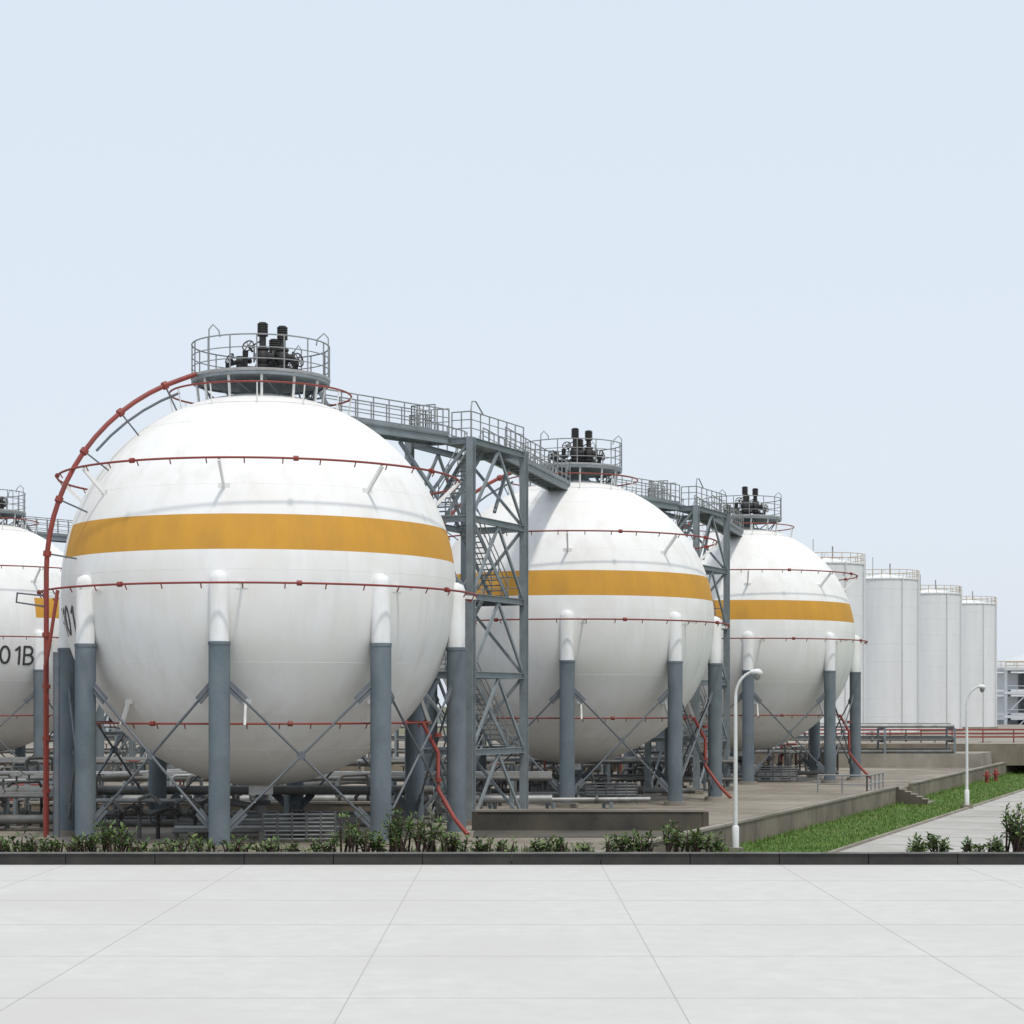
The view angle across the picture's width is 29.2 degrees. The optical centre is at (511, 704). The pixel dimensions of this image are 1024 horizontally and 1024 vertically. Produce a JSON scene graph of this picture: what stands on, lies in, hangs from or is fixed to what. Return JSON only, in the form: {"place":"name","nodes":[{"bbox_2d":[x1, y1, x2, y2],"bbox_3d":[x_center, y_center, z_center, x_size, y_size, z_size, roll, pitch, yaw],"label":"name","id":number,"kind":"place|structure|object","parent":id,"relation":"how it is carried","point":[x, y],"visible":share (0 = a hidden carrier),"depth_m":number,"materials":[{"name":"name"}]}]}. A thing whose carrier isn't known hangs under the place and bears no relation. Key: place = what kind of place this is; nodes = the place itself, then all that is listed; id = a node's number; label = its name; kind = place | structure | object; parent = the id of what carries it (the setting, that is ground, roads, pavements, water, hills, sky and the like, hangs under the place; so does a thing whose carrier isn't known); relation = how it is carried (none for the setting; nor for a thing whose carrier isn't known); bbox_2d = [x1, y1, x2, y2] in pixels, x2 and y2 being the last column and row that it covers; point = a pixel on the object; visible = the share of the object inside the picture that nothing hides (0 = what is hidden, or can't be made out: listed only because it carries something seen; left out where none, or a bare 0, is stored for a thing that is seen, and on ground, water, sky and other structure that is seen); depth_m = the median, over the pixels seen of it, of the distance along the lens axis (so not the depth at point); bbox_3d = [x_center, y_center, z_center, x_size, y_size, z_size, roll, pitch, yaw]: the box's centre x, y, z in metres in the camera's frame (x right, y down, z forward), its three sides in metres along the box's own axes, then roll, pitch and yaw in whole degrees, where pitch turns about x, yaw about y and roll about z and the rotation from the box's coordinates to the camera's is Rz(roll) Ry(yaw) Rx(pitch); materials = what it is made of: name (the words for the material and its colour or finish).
{"place":"outdoors","nodes":[
{"label":"outdoors","id":0,"kind":"place"},
{"bbox_2d":[0,835,20,851],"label":"shrub","id":1,"kind":"object","parent":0,"point":[4,846],"visible":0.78,"depth_m":66.83,"materials":[{"name":"green plant"}]},
{"bbox_2d":[0,773,42,800],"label":"valve manifold","id":2,"kind":"object","parent":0,"point":[10,779],"visible":0.24,"depth_m":96.23,"materials":[{"name":"silver metal"}]},
{"bbox_2d":[9,828,55,851],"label":"shrub","id":3,"kind":"object","parent":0,"point":[26,847],"visible":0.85,"depth_m":67.07,"materials":[{"name":"green plant"}]},
{"bbox_2d":[42,834,83,851],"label":"shrub","id":4,"kind":"object","parent":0,"point":[57,847],"visible":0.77,"depth_m":67.13,"materials":[{"name":"green plant"}]},
{"bbox_2d":[68,825,100,851],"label":"shrub","id":5,"kind":"object","parent":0,"point":[92,843],"visible":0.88,"depth_m":66.95,"materials":[{"name":"green plant"}]},
{"bbox_2d":[95,819,138,851],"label":"shrub","id":6,"kind":"object","parent":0,"point":[107,839],"visible":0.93,"depth_m":66.94,"materials":[{"name":"green plant"}]},
{"bbox_2d":[127,837,154,851],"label":"shrub","id":7,"kind":"object","parent":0,"point":[141,848],"visible":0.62,"depth_m":66.98,"materials":[{"name":"green plant"}]},
{"bbox_2d":[150,833,196,851],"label":"shrub","id":8,"kind":"object","parent":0,"point":[179,845],"visible":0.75,"depth_m":67.11,"materials":[{"name":"green plant"}]},
{"bbox_2d":[188,834,221,851],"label":"shrub","id":9,"kind":"object","parent":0,"point":[198,846],"visible":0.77,"depth_m":66.92,"materials":[{"name":"green plant"}]},
{"bbox_2d":[219,834,256,851],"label":"shrub","id":10,"kind":"object","parent":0,"point":[241,847],"visible":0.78,"depth_m":66.97,"materials":[{"name":"green plant"}]},
{"bbox_2d":[50,707,446,734],"bbox_3d":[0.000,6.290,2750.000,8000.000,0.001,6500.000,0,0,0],"label":"ground","id":11,"kind":"structure","parent":0,"point":[401,731],"depth_m":481.37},
{"bbox_2d":[49,711,121,734],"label":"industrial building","id":12,"kind":"structure","parent":11,"relation":"on","point":[108,729],"depth_m":416.25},
{"bbox_2d":[595,762,1023,856],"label":"retaining wall","id":13,"kind":"structure","parent":11,"relation":"on","point":[752,828],"depth_m":102.81,"materials":[{"name":"concrete"}]},
{"bbox_2d":[713,768,1023,851],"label":"grass verge","id":14,"kind":"object","parent":11,"relation":"on","point":[973,788],"depth_m":107.00,"materials":[{"name":"plant"}]},
{"bbox_2d":[728,669,762,851],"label":"street lamp","id":15,"kind":"object","parent":14,"relation":"on","point":[757,673],"visible":0.99,"depth_m":83.42,"materials":[{"name":"metal"}]},
{"bbox_2d":[961,685,985,808],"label":"street lamp","id":16,"kind":"object","parent":14,"relation":"on","point":[982,688],"visible":1,"depth_m":118.92,"materials":[{"name":"metal"}]},
{"bbox_2d":[983,770,990,782],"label":"fire hydrant","id":17,"kind":"object","parent":14,"relation":"on","point":[986,774],"visible":0.96,"depth_m":157.07,"materials":[{"name":"red metal"}]},
{"bbox_2d":[992,769,998,780],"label":"fire hydrant","id":18,"kind":"object","parent":14,"relation":"on","point":[995,773],"visible":0.91,"depth_m":160.74,"materials":[{"name":"red metal"}]},
{"bbox_2d":[896,787,934,804],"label":"concrete steps","id":19,"kind":"structure","parent":11,"relation":"on","point":[904,796],"depth_m":123.08,"materials":[{"name":"grey concrete"}]},
{"bbox_2d":[997,654,1023,724],"bbox_3d":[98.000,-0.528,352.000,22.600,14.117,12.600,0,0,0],"label":"industrial building","id":20,"kind":"structure","parent":11,"relation":"on","point":[1008,704],"depth_m":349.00,"materials":[{"name":"grey metal"}]},
{"bbox_2d":[249,835,279,851],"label":"shrub","id":21,"kind":"object","parent":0,"point":[269,847],"visible":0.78,"depth_m":66.89,"materials":[{"name":"green plant"}]},
{"bbox_2d":[277,841,310,851],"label":"shrub","id":22,"kind":"object","parent":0,"point":[294,849],"visible":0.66,"depth_m":66.94,"materials":[{"name":"green plant"}]},
{"bbox_2d":[305,834,337,851],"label":"shrub","id":23,"kind":"object","parent":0,"point":[319,847],"visible":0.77,"depth_m":67.06,"materials":[{"name":"green plant"}]},
{"bbox_2d":[327,810,369,851],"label":"shrub","id":24,"kind":"object","parent":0,"point":[352,840],"visible":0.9,"depth_m":66.89,"materials":[{"name":"green plant"}]},
{"bbox_2d":[355,827,388,851],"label":"shrub","id":25,"kind":"object","parent":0,"point":[377,845],"visible":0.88,"depth_m":66.90,"materials":[{"name":"green plant"}]},
{"bbox_2d":[380,808,416,851],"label":"shrub","id":26,"kind":"object","parent":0,"point":[395,842],"visible":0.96,"depth_m":67.00,"materials":[{"name":"green plant"}]},
{"bbox_2d":[401,810,447,851],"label":"shrub","id":27,"kind":"object","parent":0,"point":[421,839],"visible":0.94,"depth_m":67.00,"materials":[{"name":"green plant"}]},
{"bbox_2d":[437,825,472,851],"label":"shrub","id":28,"kind":"object","parent":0,"point":[455,842],"visible":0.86,"depth_m":66.96,"materials":[{"name":"green plant"}]},
{"bbox_2d":[469,835,496,851],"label":"shrub","id":29,"kind":"object","parent":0,"point":[479,847],"visible":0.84,"depth_m":67.08,"materials":[{"name":"green plant"}]},
{"bbox_2d":[0,735,971,851],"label":"terrace pavement","id":30,"kind":"structure","parent":0,"point":[748,806],"depth_m":107.04,"materials":[{"name":"concrete"}]},
{"bbox_2d":[0,775,52,827],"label":"pipe rack","id":31,"kind":"object","parent":30,"relation":"on","point":[7,819],"visible":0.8,"depth_m":83.88,"materials":[{"name":"silver metal"}]},
{"bbox_2d":[0,756,52,785],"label":"valve manifold","id":32,"kind":"object","parent":30,"relation":"on","point":[27,761],"visible":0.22,"depth_m":110.14,"materials":[{"name":"silver metal"}]},
{"bbox_2d":[1,780,97,827],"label":"valve manifold","id":33,"kind":"object","parent":30,"relation":"on","point":[24,810],"visible":0.38,"depth_m":86.04,"materials":[{"name":"silver metal"}]},
{"bbox_2d":[0,485,106,783],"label":"spherical gas tank","id":34,"kind":"object","parent":30,"relation":"on","point":[21,643],"visible":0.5,"depth_m":130.32,"materials":[{"name":"white metal"}]},
{"bbox_2d":[15,516,175,770],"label":"steel stair tower","id":35,"kind":"structure","parent":30,"relation":"on","point":[131,751],"depth_m":144.38,"materials":[{"name":"grey metal"}]},
{"bbox_2d":[0,801,404,819],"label":"bund wall","id":36,"kind":"structure","parent":30,"relation":"on","point":[323,806],"depth_m":91.83,"materials":[{"name":"concrete"}]},
{"bbox_2d":[0,774,433,825],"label":"pipe rack","id":37,"kind":"object","parent":30,"relation":"on","point":[287,792],"visible":0.28,"depth_m":86.95,"materials":[{"name":"silver metal"}]},
{"bbox_2d":[167,774,285,800],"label":"valve manifold","id":38,"kind":"object","parent":30,"relation":"on","point":[191,776],"visible":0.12,"depth_m":94.54,"materials":[{"name":"silver metal"}]},
{"bbox_2d":[16,322,477,851],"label":"spherical gas tank","id":39,"kind":"object","parent":30,"relation":"on","point":[261,592],"visible":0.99,"depth_m":74.82,"materials":[{"name":"white metal"}]},
{"bbox_2d":[0,761,551,808],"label":"pipe rack","id":40,"kind":"object","parent":30,"relation":"on","point":[396,776],"visible":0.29,"depth_m":97.58,"materials":[{"name":"silver metal"}]},
{"bbox_2d":[10,842,581,856],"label":"weeds","id":41,"kind":"object","parent":30,"relation":"on","point":[525,849],"visible":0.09,"depth_m":71.42,"materials":[{"name":"green plant"}]},
{"bbox_2d":[0,764,652,771],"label":"bund wall","id":42,"kind":"structure","parent":30,"relation":"on","point":[395,767],"depth_m":157.82,"materials":[{"name":"concrete"}]},
{"bbox_2d":[25,745,655,800],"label":"pipe rack","id":43,"kind":"object","parent":30,"relation":"on","point":[115,775],"visible":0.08,"depth_m":114.23,"materials":[{"name":"silver metal"}]},
{"bbox_2d":[0,749,733,790],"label":"pipe rack","id":44,"kind":"object","parent":30,"relation":"on","point":[607,775],"visible":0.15,"depth_m":122.40,"materials":[{"name":"silver metal"}]},
{"bbox_2d":[335,773,443,810],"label":"valve manifold","id":45,"kind":"object","parent":30,"relation":"on","point":[339,797],"visible":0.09,"depth_m":95.67,"materials":[{"name":"silver metal"}]},
{"bbox_2d":[305,389,570,824],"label":"steel stair tower","id":46,"kind":"structure","parent":30,"relation":"on","point":[514,460],"depth_m":90.85,"materials":[{"name":"grey metal"}]},
{"bbox_2d":[424,773,482,821],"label":"valve manifold","id":47,"kind":"object","parent":30,"relation":"on","point":[439,810],"visible":0.34,"depth_m":90.01,"materials":[{"name":"silver metal"}]},
{"bbox_2d":[0,723,955,760],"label":"pipe rack","id":48,"kind":"object","parent":30,"relation":"on","point":[396,738],"visible":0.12,"depth_m":168.58,"materials":[{"name":"silver metal"}]},
{"bbox_2d":[441,762,516,805],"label":"valve manifold","id":49,"kind":"object","parent":30,"relation":"on","point":[500,782],"visible":0.13,"depth_m":104.42,"materials":[{"name":"silver metal"}]},
{"bbox_2d":[504,757,593,787],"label":"valve manifold","id":50,"kind":"object","parent":30,"relation":"on","point":[531,764],"visible":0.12,"depth_m":120.10,"materials":[{"name":"silver metal"}]},
{"bbox_2d":[488,785,649,808],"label":"pipe rack","id":51,"kind":"object","parent":30,"relation":"on","point":[596,799],"visible":0.81,"depth_m":100.72,"materials":[{"name":"silver metal"}]},
{"bbox_2d":[424,428,731,807],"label":"spherical gas tank","id":52,"kind":"object","parent":30,"relation":"on","point":[624,634],"visible":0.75,"depth_m":104.81,"materials":[{"name":"white metal"}]},
{"bbox_2d":[473,830,686,836],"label":"drain channel","id":53,"kind":"object","parent":30,"relation":"on","point":[542,833],"visible":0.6,"depth_m":81.90,"materials":[{"name":"concrete"}]},
{"bbox_2d":[472,809,708,830],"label":"bund wall","id":54,"kind":"structure","parent":30,"relation":"on","point":[567,819],"depth_m":84.03,"materials":[{"name":"concrete"}]},
{"bbox_2d":[595,751,663,786],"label":"valve manifold","id":55,"kind":"object","parent":30,"relation":"on","point":[630,769],"visible":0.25,"depth_m":128.09,"materials":[{"name":"silver metal"}]},
{"bbox_2d":[627,752,703,784],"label":"valve manifold","id":56,"kind":"object","parent":30,"relation":"on","point":[657,754],"visible":0.09,"depth_m":131.19,"materials":[{"name":"silver metal"}]},
{"bbox_2d":[595,476,743,793],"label":"steel stair tower","id":57,"kind":"structure","parent":30,"relation":"on","point":[718,521],"depth_m":121.93,"materials":[{"name":"grey metal"}]},
{"bbox_2d":[620,486,869,784],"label":"spherical gas tank","id":58,"kind":"object","parent":30,"relation":"on","point":[795,640],"visible":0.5,"depth_m":134.28,"materials":[{"name":"white metal"}]},
{"bbox_2d":[766,743,838,770],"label":"valve manifold","id":59,"kind":"object","parent":30,"relation":"on","point":[785,753],"visible":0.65,"depth_m":150.07,"materials":[{"name":"silver metal"}]},
{"bbox_2d":[771,743,845,765],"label":"valve manifold","id":60,"kind":"object","parent":30,"relation":"on","point":[782,755],"visible":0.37,"depth_m":172.00,"materials":[{"name":"silver metal"}]},
{"bbox_2d":[817,772,883,792],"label":"guard rail","id":61,"kind":"object","parent":30,"relation":"on","point":[866,784],"visible":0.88,"depth_m":119.64,"materials":[{"name":"metal"}]},
{"bbox_2d":[683,724,1023,764],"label":"tank dike","id":62,"kind":"structure","parent":30,"relation":"on","point":[1008,751],"depth_m":176.00,"materials":[{"name":"concrete"}]},
{"bbox_2d":[800,546,867,735],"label":"cylindrical storage tank","id":63,"kind":"object","parent":62,"relation":"on","point":[855,591],"visible":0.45,"depth_m":202.02,"materials":[{"name":"metal"}]},
{"bbox_2d":[866,557,919,734],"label":"cylindrical storage tank","id":64,"kind":"object","parent":62,"relation":"on","point":[893,649],"visible":0.76,"depth_m":226.32,"materials":[{"name":"metal"}]},
{"bbox_2d":[796,729,1023,742],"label":"pipe","id":65,"kind":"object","parent":62,"relation":"on","point":[951,733],"depth_m":180.14,"materials":[{"name":"red metal"}]},
{"bbox_2d":[920,574,962,731],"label":"cylindrical storage tank","id":66,"kind":"object","parent":62,"relation":"on","point":[940,656],"visible":0.62,"depth_m":256.23,"materials":[{"name":"metal"}]},
{"bbox_2d":[962,591,997,728],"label":"cylindrical storage tank","id":67,"kind":"object","parent":62,"relation":"on","point":[979,642],"visible":0.69,"depth_m":282.20,"materials":[{"name":"metal"}]},
{"bbox_2d":[822,752,991,767],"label":"dike ledge","id":68,"kind":"object","parent":30,"relation":"on","point":[917,760],"visible":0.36,"depth_m":168.00,"materials":[{"name":"concrete"}]},
{"bbox_2d":[494,834,518,855],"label":"shrub","id":69,"kind":"object","parent":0,"point":[501,846],"visible":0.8,"depth_m":67.03,"materials":[{"name":"green plant"}]},
{"bbox_2d":[0,865,1023,1023],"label":"foreground pavement","id":70,"kind":"structure","parent":0,"point":[511,944],"depth_m":44.06,"materials":[{"name":"concrete"}]},
{"bbox_2d":[0,852,1023,864],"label":"roadside wall","id":71,"kind":"structure","parent":70,"relation":"on","point":[504,858],"depth_m":66.00,"materials":[{"name":"concrete"}]},
{"bbox_2d":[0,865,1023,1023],"bbox_3d":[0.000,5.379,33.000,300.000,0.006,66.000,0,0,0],"label":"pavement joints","id":72,"kind":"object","parent":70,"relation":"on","point":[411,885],"visible":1,"depth_m":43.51,"materials":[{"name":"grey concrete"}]},
{"bbox_2d":[0,0,1023,706],"label":"sky","id":73,"kind":"structure","parent":0,"point":[772,247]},
{"bbox_2d":[529,835,555,851],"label":"shrub","id":74,"kind":"object","parent":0,"point":[539,845],"visible":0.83,"depth_m":67.08,"materials":[{"name":"green plant"}]},
{"bbox_2d":[547,836,567,851],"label":"shrub","id":75,"kind":"object","parent":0,"point":[559,845],"visible":0.7,"depth_m":67.07,"materials":[{"name":"green plant"}]},
{"bbox_2d":[570,841,594,851],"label":"shrub","id":76,"kind":"object","parent":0,"point":[586,848],"visible":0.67,"depth_m":67.06,"materials":[{"name":"green plant"}]},
{"bbox_2d":[599,830,635,851],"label":"shrub","id":77,"kind":"object","parent":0,"point":[621,844],"visible":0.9,"depth_m":66.99,"materials":[{"name":"green plant"}]},
{"bbox_2d":[627,829,658,851],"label":"shrub","id":78,"kind":"object","parent":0,"point":[638,847],"visible":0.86,"depth_m":67.19,"materials":[{"name":"green plant"}]},
{"bbox_2d":[655,820,685,851],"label":"shrub","id":79,"kind":"object","parent":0,"point":[676,836],"visible":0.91,"depth_m":66.99,"materials":[{"name":"green plant"}]},
{"bbox_2d":[680,826,706,851],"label":"shrub","id":80,"kind":"object","parent":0,"point":[695,841],"visible":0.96,"depth_m":66.74,"materials":[{"name":"green plant"}]},
{"bbox_2d":[700,830,727,851],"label":"shrub","id":81,"kind":"object","parent":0,"point":[718,846],"visible":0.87,"depth_m":66.89,"materials":[{"name":"green plant"}]},
{"bbox_2d":[906,832,928,851],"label":"shrub","id":82,"kind":"object","parent":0,"point":[916,846],"visible":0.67,"depth_m":66.91,"materials":[{"name":"green plant"}]},
{"bbox_2d":[840,791,1023,851],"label":"concrete road","id":83,"kind":"structure","parent":0,"point":[984,826],"depth_m":98.10,"materials":[{"name":"grey concrete"}]},
{"bbox_2d":[828,789,1023,851],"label":"road kerb","id":84,"kind":"structure","parent":83,"relation":"on","point":[903,828],"depth_m":101.17,"materials":[{"name":"concrete"}]},
{"bbox_2d":[922,831,953,851],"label":"shrub","id":85,"kind":"object","parent":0,"point":[933,842],"visible":0.88,"depth_m":67.09,"materials":[{"name":"green plant"}]},
{"bbox_2d":[960,835,989,851],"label":"shrub","id":86,"kind":"object","parent":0,"point":[967,846],"visible":0.77,"depth_m":66.98,"materials":[{"name":"green plant"}]},
{"bbox_2d":[983,834,1006,851],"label":"shrub","id":87,"kind":"object","parent":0,"point":[997,845],"visible":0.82,"depth_m":66.92,"materials":[{"name":"green plant"}]},
{"bbox_2d":[999,802,1023,851],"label":"shrub","id":88,"kind":"object","parent":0,"point":[1015,844],"visible":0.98,"depth_m":66.83,"materials":[{"name":"green plant"}]},
{"bbox_2d":[1002,820,1023,851],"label":"shrub","id":89,"kind":"object","parent":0,"point":[1021,848],"visible":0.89,"depth_m":66.83,"materials":[{"name":"green plant"}]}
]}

